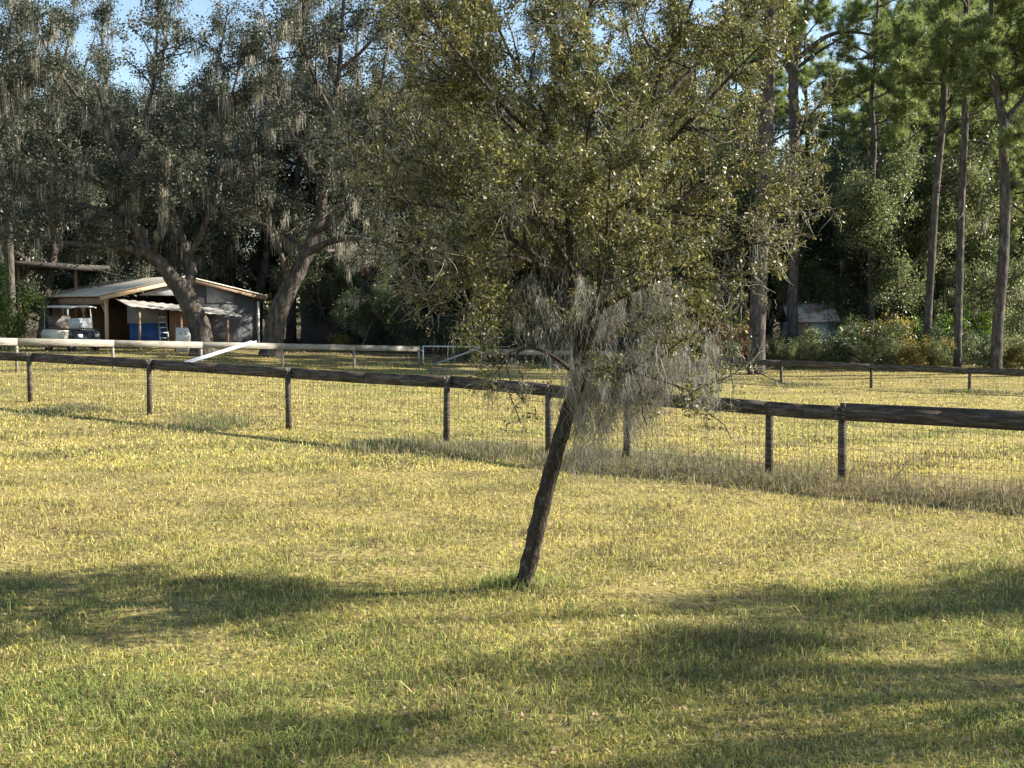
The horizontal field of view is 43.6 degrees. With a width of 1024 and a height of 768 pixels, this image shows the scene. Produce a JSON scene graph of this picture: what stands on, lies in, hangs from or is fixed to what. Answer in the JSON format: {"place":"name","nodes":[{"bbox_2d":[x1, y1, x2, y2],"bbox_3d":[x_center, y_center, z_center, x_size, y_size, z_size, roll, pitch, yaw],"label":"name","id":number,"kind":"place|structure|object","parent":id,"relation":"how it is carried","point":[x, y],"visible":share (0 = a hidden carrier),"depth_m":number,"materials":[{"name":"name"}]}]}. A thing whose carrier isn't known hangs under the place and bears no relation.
{"place":"outdoors","nodes":[
{"label":"outdoors","id":0,"kind":"place"},
{"bbox_2d":[0,0,1021,306],"label":"sky","id":1,"kind":"structure","parent":0,"point":[200,7],"materials":[{"name":"blue"}]},
{"bbox_2d":[0,309,1023,767],"bbox_3d":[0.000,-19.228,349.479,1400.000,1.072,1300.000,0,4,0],"label":"ground","id":2,"kind":"structure","parent":0,"point":[462,759],"depth_m":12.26,"materials":[{"name":"yellow plant"}]},
{"bbox_2d":[0,259,49,349],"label":"green shrub","id":3,"kind":"object","parent":2,"relation":"on","point":[16,325],"visible":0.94,"depth_m":51.70,"materials":[{"name":"green plant"}]},
{"bbox_2d":[0,118,64,315],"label":"mossy oak","id":4,"kind":"object","parent":2,"relation":"on","point":[29,276],"visible":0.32,"depth_m":61.47,"materials":[{"name":"green plant"}]},
{"bbox_2d":[0,0,94,345],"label":"slender oak","id":5,"kind":"object","parent":2,"relation":"on","point":[76,83],"visible":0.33,"depth_m":57.98,"materials":[{"name":"green plant"}]},
{"bbox_2d":[0,260,109,323],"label":"old carport","id":6,"kind":"object","parent":2,"relation":"on","point":[76,269],"visible":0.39,"depth_m":61.77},
{"bbox_2d":[25,262,112,308],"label":"broadleaf tree","id":7,"kind":"object","parent":2,"relation":"on","point":[85,277],"visible":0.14,"depth_m":75.17,"materials":[{"name":"green plant"}]},
{"bbox_2d":[41,305,100,350],"bbox_3d":[-17.875,-2.270,51.926,2.510,1.830,1.216,3,4,37],"label":"golf cart","id":8,"kind":"object","parent":2,"relation":"on","point":[64,327],"visible":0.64,"depth_m":51.70,"materials":[{"name":"white metal"}]},
{"bbox_2d":[0,36,151,287],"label":"mossy oak","id":9,"kind":"object","parent":2,"relation":"on","point":[45,224],"visible":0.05,"depth_m":63.28,"materials":[{"name":"green plant"}]},
{"bbox_2d":[38,0,114,277],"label":"slender oak","id":10,"kind":"object","parent":2,"relation":"on","point":[75,4],"visible":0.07,"depth_m":83.42,"materials":[{"name":"green plant"}]},
{"bbox_2d":[0,36,173,338],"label":"mossy oak","id":11,"kind":"object","parent":2,"relation":"on","point":[86,198],"visible":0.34,"depth_m":62.45,"materials":[{"name":"green plant"}]},
{"bbox_2d":[27,76,185,283],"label":"mossy oak","id":12,"kind":"object","parent":2,"relation":"on","point":[74,237],"visible":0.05,"depth_m":70.75,"materials":[{"name":"green plant"}]},
{"bbox_2d":[46,0,180,296],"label":"slender oak","id":13,"kind":"object","parent":2,"relation":"on","point":[104,12],"visible":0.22,"depth_m":67.25,"materials":[{"name":"green plant"}]},
{"bbox_2d":[0,0,302,356],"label":"live oak","id":14,"kind":"object","parent":2,"relation":"on","point":[129,190],"visible":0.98,"depth_m":49.49,"materials":[{"name":"green plant"}]},
{"bbox_2d":[37,276,266,349],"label":"open shed","id":15,"kind":"structure","parent":2,"relation":"on","point":[232,314],"depth_m":58.86,"materials":[{"name":"metal"}]},
{"bbox_2d":[102,0,212,260],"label":"slender oak","id":16,"kind":"object","parent":2,"relation":"on","point":[169,79],"visible":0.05,"depth_m":83.02,"materials":[{"name":"green plant"}]},
{"bbox_2d":[79,58,249,296],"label":"mossy oak","id":17,"kind":"object","parent":2,"relation":"on","point":[213,78],"visible":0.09,"depth_m":76.18,"materials":[{"name":"green plant"}]},
{"bbox_2d":[150,0,259,247],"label":"slender oak","id":18,"kind":"object","parent":2,"relation":"on","point":[218,15],"visible":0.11,"depth_m":79.22,"materials":[{"name":"green plant"}]},
{"bbox_2d":[0,338,419,371],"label":"board fence","id":19,"kind":"object","parent":2,"relation":"on","point":[16,342],"visible":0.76,"depth_m":42.83,"materials":[{"name":"wood"}]},
{"bbox_2d":[136,104,318,286],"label":"mossy oak","id":20,"kind":"object","parent":2,"relation":"on","point":[191,229],"visible":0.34,"depth_m":67.69,"materials":[{"name":"green plant"}]},
{"bbox_2d":[205,227,277,311],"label":"broadleaf tree","id":21,"kind":"object","parent":2,"relation":"on","point":[252,284],"visible":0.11,"depth_m":77.19,"materials":[{"name":"green plant"}]},
{"bbox_2d":[188,59,366,342],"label":"mossy oak","id":22,"kind":"object","parent":2,"relation":"on","point":[260,280],"visible":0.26,"depth_m":69.62,"materials":[{"name":"green plant"}]},
{"bbox_2d":[236,0,347,343],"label":"slender oak","id":23,"kind":"object","parent":2,"relation":"on","point":[291,335],"visible":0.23,"depth_m":69.42,"materials":[{"name":"green plant"}]},
{"bbox_2d":[235,97,376,340],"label":"mossy oak","id":24,"kind":"object","parent":2,"relation":"on","point":[290,224],"visible":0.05,"depth_m":73.92,"materials":[{"name":"green plant"}]},
{"bbox_2d":[249,0,369,216],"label":"slender oak","id":25,"kind":"object","parent":2,"relation":"on","point":[265,103],"visible":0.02,"depth_m":80.08,"materials":[{"name":"green plant"}]},
{"bbox_2d":[270,202,360,330],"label":"broadleaf tree","id":26,"kind":"object","parent":2,"relation":"on","point":[329,268],"visible":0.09,"depth_m":71.49,"materials":[{"name":"green plant"}]},
{"bbox_2d":[265,216,373,343],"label":"broadleaf tree","id":27,"kind":"object","parent":2,"relation":"on","point":[310,284],"visible":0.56,"depth_m":65.18,"materials":[{"name":"green plant"}]},
{"bbox_2d":[277,0,409,344],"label":"slender oak","id":28,"kind":"object","parent":2,"relation":"on","point":[334,11],"visible":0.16,"depth_m":67.83,"materials":[{"name":"green plant"}]},
{"bbox_2d":[322,0,378,101],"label":"slender oak","id":29,"kind":"object","parent":2,"relation":"on","point":[355,47],"visible":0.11,"depth_m":84.56,"materials":[{"name":"green plant"}]},
{"bbox_2d":[203,0,507,357],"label":"live oak","id":30,"kind":"object","parent":2,"relation":"on","point":[295,273],"visible":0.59,"depth_m":51.74,"materials":[{"name":"green plant"}]},
{"bbox_2d":[324,257,406,351],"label":"broadleaf tree","id":31,"kind":"object","parent":2,"relation":"on","point":[344,311],"visible":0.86,"depth_m":59.46,"materials":[{"name":"green plant"}]},
{"bbox_2d":[319,0,426,345],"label":"slender oak","id":32,"kind":"object","parent":2,"relation":"on","point":[384,61],"visible":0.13,"depth_m":68.27,"materials":[{"name":"green plant"}]},
{"bbox_2d":[301,258,448,343],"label":"red roofed house","id":33,"kind":"structure","parent":2,"relation":"on","point":[319,334],"depth_m":71.93,"materials":[{"name":"plant"}]},
{"bbox_2d":[336,297,417,345],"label":"dark shrub","id":34,"kind":"object","parent":2,"relation":"on","point":[375,324],"visible":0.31,"depth_m":67.73,"materials":[{"name":"green plant"}]},
{"bbox_2d":[326,67,492,343],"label":"mossy oak","id":35,"kind":"object","parent":2,"relation":"on","point":[399,212],"visible":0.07,"depth_m":68.76,"materials":[{"name":"green plant"}]},
{"bbox_2d":[379,305,470,351],"bbox_3d":[-4.583,-2.768,64.109,4.976,2.730,2.908,-2,4,-34],"label":"dark shrub","id":36,"kind":"object","parent":2,"relation":"on","point":[405,329],"visible":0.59,"depth_m":63.45,"materials":[{"name":"green plant"}]},
{"bbox_2d":[397,308,471,353],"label":"dark shrub","id":37,"kind":"object","parent":2,"relation":"on","point":[444,332],"visible":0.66,"depth_m":61.52,"materials":[{"name":"green plant"}]},
{"bbox_2d":[395,210,513,330],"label":"broadleaf tree","id":38,"kind":"object","parent":2,"relation":"on","point":[455,303],"visible":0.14,"depth_m":69.09,"materials":[{"name":"green plant"}]},
{"bbox_2d":[397,1,525,341],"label":"slender oak","id":39,"kind":"object","parent":2,"relation":"on","point":[486,110],"visible":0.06,"depth_m":66.49,"materials":[{"name":"green plant"}]},
{"bbox_2d":[459,308,522,357],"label":"dark shrub","id":40,"kind":"object","parent":2,"relation":"on","point":[502,342],"visible":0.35,"depth_m":59.68,"materials":[{"name":"green plant"}]},
{"bbox_2d":[442,160,543,346],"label":"broadleaf tree","id":41,"kind":"object","parent":2,"relation":"on","point":[460,296],"visible":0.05,"depth_m":67.70,"materials":[{"name":"green plant"}]},
{"bbox_2d":[442,163,563,345],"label":"broadleaf tree","id":42,"kind":"object","parent":2,"relation":"on","point":[517,272],"visible":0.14,"depth_m":65.14,"materials":[{"name":"green plant"}]},
{"bbox_2d":[0,352,1023,492],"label":"board fence","id":43,"kind":"object","parent":2,"relation":"on","point":[986,419],"visible":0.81,"depth_m":20.25,"materials":[{"name":"weathered wood"},{"name":"wire"}]},
{"bbox_2d":[0,213,1023,336],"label":"woods","id":44,"kind":"object","parent":2,"relation":"on","point":[298,324],"depth_m":95.56,"materials":[{"name":"green plant"}]},
{"bbox_2d":[0,361,1023,592],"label":"weeds","id":45,"kind":"object","parent":2,"relation":"on","point":[708,467],"visible":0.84,"depth_m":18.22,"materials":[{"name":"beige plant"}]},
{"bbox_2d":[0,438,1023,767],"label":"fallen leaves","id":46,"kind":"object","parent":2,"relation":"on","point":[532,638],"visible":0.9,"depth_m":8.70,"materials":[{"name":"brown plant"}]},
{"bbox_2d":[503,306,571,360],"bbox_3d":[1.262,-2.207,58.223,2.908,2.730,4.976,2,4,24],"label":"dark shrub","id":47,"kind":"object","parent":2,"relation":"on","point":[534,325],"visible":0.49,"depth_m":57.59,"materials":[{"name":"green plant"}]},
{"bbox_2d":[489,2,596,339],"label":"slender oak","id":48,"kind":"object","parent":2,"relation":"on","point":[533,72],"visible":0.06,"depth_m":79.18,"materials":[{"name":"green plant"}]},
{"bbox_2d":[484,349,614,367],"bbox_3d":[1.605,-0.975,53.497,5.797,1.052,0.128,-1,4,-17],"label":"board fence","id":49,"kind":"object","parent":2,"relation":"on","point":[538,352],"visible":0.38,"depth_m":53.22,"materials":[{"name":"wood"}]},
{"bbox_2d":[489,214,617,337],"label":"broadleaf tree","id":50,"kind":"object","parent":2,"relation":"on","point":[550,291],"visible":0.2,"depth_m":64.69,"materials":[{"name":"green plant"}]},
{"bbox_2d":[502,140,611,344],"bbox_3d":[2.972,-7.071,66.018,7.118,11.316,7.845,2,4,35],"label":"broadleaf tree","id":51,"kind":"object","parent":2,"relation":"on","point":[555,226],"visible":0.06,"depth_m":64.13,"materials":[{"name":"green plant"}]},
{"bbox_2d":[261,0,854,591],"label":"young oak","id":52,"kind":"object","parent":2,"relation":"on","point":[571,164],"visible":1,"depth_m":9.95,"materials":[{"name":"green plant"}]},
{"bbox_2d":[547,47,615,154],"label":"pine tree","id":53,"kind":"object","parent":2,"relation":"on","point":[600,62],"visible":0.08,"depth_m":77.42,"materials":[{"name":"green plant"}]},
{"bbox_2d":[582,303,680,360],"bbox_3d":[5.496,-2.223,57.865,5.474,3.002,3.199,2,4,23],"label":"dark shrub","id":54,"kind":"object","parent":2,"relation":"on","point":[626,340],"visible":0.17,"depth_m":57.64,"materials":[{"name":"green plant"}]},
{"bbox_2d":[601,62,673,338],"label":"pine tree","id":55,"kind":"object","parent":2,"relation":"on","point":[622,130],"visible":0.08,"depth_m":70.79,"materials":[{"name":"green plant"}]},
{"bbox_2d":[579,0,700,335],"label":"slender oak","id":56,"kind":"object","parent":2,"relation":"on","point":[623,10],"visible":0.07,"depth_m":79.75,"materials":[{"name":"green plant"}]},
{"bbox_2d":[577,181,704,336],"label":"broadleaf tree","id":57,"kind":"object","parent":2,"relation":"on","point":[597,274],"visible":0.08,"depth_m":60.01,"materials":[{"name":"green plant"}]},
{"bbox_2d":[639,29,734,175],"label":"pine tree","id":58,"kind":"object","parent":2,"relation":"on","point":[717,112],"visible":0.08,"depth_m":75.13,"materials":[{"name":"green plant"}]},
{"bbox_2d":[628,217,749,360],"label":"broadleaf tree","id":59,"kind":"object","parent":2,"relation":"on","point":[725,297],"visible":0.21,"depth_m":56.38,"materials":[{"name":"green plant"}]},
{"bbox_2d":[644,110,788,354],"bbox_3d":[9.570,-7.281,63.178,8.696,12.223,7.745,-2,4,-27],"label":"broadleaf tree","id":60,"kind":"object","parent":2,"relation":"on","point":[782,129],"visible":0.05,"depth_m":61.85,"materials":[{"name":"green plant"}]},
{"bbox_2d":[694,337,745,370],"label":"dark shrub","id":61,"kind":"object","parent":2,"relation":"on","point":[733,350],"visible":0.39,"depth_m":51.82,"materials":[{"name":"green plant"}]},
{"bbox_2d":[691,55,760,344],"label":"pine tree","id":62,"kind":"object","parent":2,"relation":"on","point":[726,88],"visible":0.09,"depth_m":69.04,"materials":[{"name":"green plant"}]},
{"bbox_2d":[640,112,815,354],"bbox_3d":[10.120,-6.485,59.246,7.905,11.112,7.041,2,4,29],"label":"broadleaf tree","id":63,"kind":"object","parent":2,"relation":"on","point":[742,207],"visible":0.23,"depth_m":58.02,"materials":[{"name":"green plant"}]},
{"bbox_2d":[688,305,768,368],"bbox_3d":[8.928,-1.962,53.929,3.928,2.800,2.575,0,4,2],"label":"rusty shrub","id":64,"kind":"object","parent":2,"relation":"on","point":[740,330],"visible":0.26,"depth_m":53.68,"materials":[{"name":"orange plant"}]},
{"bbox_2d":[669,110,837,352],"bbox_3d":[12.147,-7.447,63.449,8.630,12.448,7.830,1,4,15],"label":"broadleaf tree","id":65,"kind":"object","parent":2,"relation":"on","point":[802,218],"visible":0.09,"depth_m":62.38,"materials":[{"name":"green plant"}]},
{"bbox_2d":[694,204,817,328],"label":"broadleaf tree","id":66,"kind":"object","parent":2,"relation":"on","point":[780,297],"visible":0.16,"depth_m":60.17,"materials":[{"name":"green plant"}]},
{"bbox_2d":[711,0,821,338],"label":"pine tree","id":67,"kind":"object","parent":2,"relation":"on","point":[781,92],"visible":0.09,"depth_m":78.64,"materials":[{"name":"green plant"}]},
{"bbox_2d":[747,0,817,374],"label":"pine tree","id":68,"kind":"object","parent":2,"relation":"on","point":[757,324],"visible":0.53,"depth_m":49.58,"materials":[{"name":"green plant"}]},
{"bbox_2d":[765,335,807,368],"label":"olive shrub","id":69,"kind":"object","parent":2,"relation":"on","point":[793,346],"visible":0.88,"depth_m":53.20,"materials":[{"name":"green plant"}]},
{"bbox_2d":[753,0,851,184],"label":"pine tree","id":70,"kind":"object","parent":2,"relation":"on","point":[815,70],"visible":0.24,"depth_m":78.19,"materials":[{"name":"green plant"}]},
{"bbox_2d":[776,303,839,360],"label":"old outbuilding","id":71,"kind":"structure","parent":2,"relation":"on","point":[810,315],"depth_m":58.03,"materials":[{"name":"grey metal"}]},
{"bbox_2d":[712,0,929,351],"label":"pine tree","id":72,"kind":"object","parent":2,"relation":"on","point":[793,270],"visible":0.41,"depth_m":56.19,"materials":[{"name":"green plant"}]},
{"bbox_2d":[802,323,848,367],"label":"olive shrub","id":73,"kind":"object","parent":2,"relation":"on","point":[812,334],"visible":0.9,"depth_m":53.41,"materials":[{"name":"green plant"}]},
{"bbox_2d":[800,85,860,228],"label":"pine tree","id":74,"kind":"object","parent":2,"relation":"on","point":[827,128],"visible":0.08,"depth_m":70.95,"materials":[{"name":"green plant"}]},
{"bbox_2d":[778,140,884,312],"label":"broadleaf tree","id":75,"kind":"object","parent":2,"relation":"on","point":[823,217],"visible":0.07,"depth_m":65.61,"materials":[{"name":"green plant"}]},
{"bbox_2d":[768,104,904,330],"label":"broadleaf tree","id":76,"kind":"object","parent":2,"relation":"on","point":[834,160],"visible":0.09,"depth_m":65.34,"materials":[{"name":"green plant"}]},
{"bbox_2d":[786,173,919,334],"bbox_3d":[16.375,-5.479,60.375,6.543,8.814,6.550,2,4,29],"label":"broadleaf tree","id":77,"kind":"object","parent":2,"relation":"on","point":[825,280],"visible":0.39,"depth_m":59.75,"materials":[{"name":"green plant"}]},
{"bbox_2d":[819,312,912,364],"bbox_3d":[14.264,-1.706,53.178,2.763,2.593,4.728,-3,5,-42],"label":"dark shrub","id":78,"kind":"object","parent":2,"relation":"on","point":[881,331],"visible":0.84,"depth_m":52.76,"materials":[{"name":"green plant"}]},
{"bbox_2d":[716,358,1023,392],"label":"board fence","id":79,"kind":"object","parent":2,"relation":"on","point":[969,371],"visible":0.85,"depth_m":42.44,"materials":[{"name":"wood"}]},
{"bbox_2d":[839,336,904,363],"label":"olive shrub","id":80,"kind":"object","parent":2,"relation":"on","point":[879,352],"visible":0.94,"depth_m":52.12,"materials":[{"name":"green plant"}]},
{"bbox_2d":[836,311,917,364],"bbox_3d":[15.587,-1.843,54.004,3.690,2.441,2.793,3,5,39],"label":"yellow shrub","id":81,"kind":"object","parent":2,"relation":"on","point":[905,324],"visible":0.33,"depth_m":53.65,"materials":[{"name":"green plant"}]},
{"bbox_2d":[819,0,937,323],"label":"pine tree","id":82,"kind":"object","parent":2,"relation":"on","point":[846,90],"visible":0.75,"depth_m":56.05,"materials":[{"name":"green plant"}]},
{"bbox_2d":[807,115,980,326],"bbox_3d":[17.942,-6.630,60.602,7.041,11.112,7.905,-1,4,-8],"label":"broadleaf tree","id":83,"kind":"object","parent":2,"relation":"on","point":[827,233],"visible":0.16,"depth_m":59.31,"materials":[{"name":"green plant"}]},
{"bbox_2d":[819,121,984,360],"bbox_3d":[17.105,-6.105,56.635,7.453,10.751,6.762,0,4,3],"label":"broadleaf tree","id":84,"kind":"object","parent":2,"relation":"on","point":[863,215],"visible":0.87,"depth_m":55.62,"materials":[{"name":"green plant"}]},
{"bbox_2d":[849,4,960,248],"bbox_3d":[19.323,-10.239,63.852,5.980,17.836,5.007,2,4,31],"label":"pine tree","id":85,"kind":"object","parent":2,"relation":"on","point":[928,133],"visible":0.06,"depth_m":62.26,"materials":[{"name":"green plant"}]},
{"bbox_2d":[858,0,972,337],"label":"pine tree","id":86,"kind":"object","parent":2,"relation":"on","point":[951,132],"visible":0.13,"depth_m":60.84,"materials":[{"name":"green plant"}]},
{"bbox_2d":[857,192,990,338],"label":"broadleaf tree","id":87,"kind":"object","parent":2,"relation":"on","point":[951,293],"visible":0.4,"depth_m":56.78,"materials":[{"name":"green plant"}]},
{"bbox_2d":[894,334,954,365],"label":"yellow shrub","id":88,"kind":"object","parent":2,"relation":"on","point":[912,354],"visible":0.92,"depth_m":51.84,"materials":[{"name":"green plant"}]},
{"bbox_2d":[885,315,970,365],"bbox_3d":[17.761,-1.707,53.852,4.479,2.457,2.618,-2,4,-35],"label":"dark shrub","id":89,"kind":"object","parent":2,"relation":"on","point":[935,333],"visible":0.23,"depth_m":53.63,"materials":[{"name":"green plant"}]},
{"bbox_2d":[879,0,1000,352],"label":"pine tree","id":90,"kind":"object","parent":2,"relation":"on","point":[905,64],"visible":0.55,"depth_m":53.57,"materials":[{"name":"green plant"}]},
{"bbox_2d":[900,0,995,168],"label":"pine tree","id":91,"kind":"object","parent":2,"relation":"on","point":[939,92],"visible":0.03,"depth_m":65.59,"materials":[{"name":"green plant"}]},
{"bbox_2d":[923,337,977,366],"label":"olive shrub","id":92,"kind":"object","parent":2,"relation":"on","point":[949,359],"visible":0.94,"depth_m":51.86,"materials":[{"name":"green plant"}]},
{"bbox_2d":[888,111,1023,356],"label":"broadleaf tree","id":93,"kind":"object","parent":2,"relation":"on","point":[975,183],"visible":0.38,"depth_m":57.75,"materials":[{"name":"green plant"}]},
{"bbox_2d":[918,0,1023,366],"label":"pine tree","id":94,"kind":"object","parent":2,"relation":"on","point":[939,15],"visible":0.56,"depth_m":51.43,"materials":[{"name":"green plant"}]},
{"bbox_2d":[919,175,1023,330],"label":"broadleaf tree","id":95,"kind":"object","parent":2,"relation":"on","point":[1016,278],"visible":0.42,"depth_m":57.54,"materials":[{"name":"green plant"}]},
{"bbox_2d":[932,291,1014,362],"bbox_3d":[20.037,-2.469,55.856,3.664,3.482,4.528,1,4,20],"label":"green shrub","id":96,"kind":"object","parent":2,"relation":"on","point":[986,321],"visible":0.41,"depth_m":55.63,"materials":[{"name":"green plant"}]},
{"bbox_2d":[924,20,1023,303],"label":"pine tree","id":97,"kind":"object","parent":2,"relation":"on","point":[957,144],"visible":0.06,"depth_m":62.29,"materials":[{"name":"green plant"}]},
{"bbox_2d":[945,0,1023,368],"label":"pine tree","id":98,"kind":"object","parent":2,"relation":"on","point":[975,34],"visible":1,"depth_m":49.46,"materials":[{"name":"green plant"}]},
{"bbox_2d":[962,327,1009,367],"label":"dark shrub","id":99,"kind":"object","parent":2,"relation":"on","point":[978,359],"visible":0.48,"depth_m":52.89,"materials":[{"name":"green plant"}]},
{"bbox_2d":[967,335,1023,368],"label":"olive shrub","id":100,"kind":"object","parent":2,"relation":"on","point":[1008,344],"visible":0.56,"depth_m":51.62,"materials":[{"name":"green plant"}]},
{"bbox_2d":[978,11,1023,296],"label":"pine tree","id":101,"kind":"object","parent":2,"relation":"on","point":[1015,183],"visible":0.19,"depth_m":58.99,"materials":[{"name":"green plant"}]},
{"bbox_2d":[987,2,1023,162],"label":"pine tree","id":102,"kind":"object","parent":2,"relation":"on","point":[1007,138],"visible":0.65,"depth_m":48.39,"materials":[{"name":"green plant"}]},
{"bbox_2d":[990,333,1023,368],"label":"yellow shrub","id":103,"kind":"object","parent":2,"relation":"on","point":[1018,360],"visible":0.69,"depth_m":51.73,"materials":[{"name":"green plant"}]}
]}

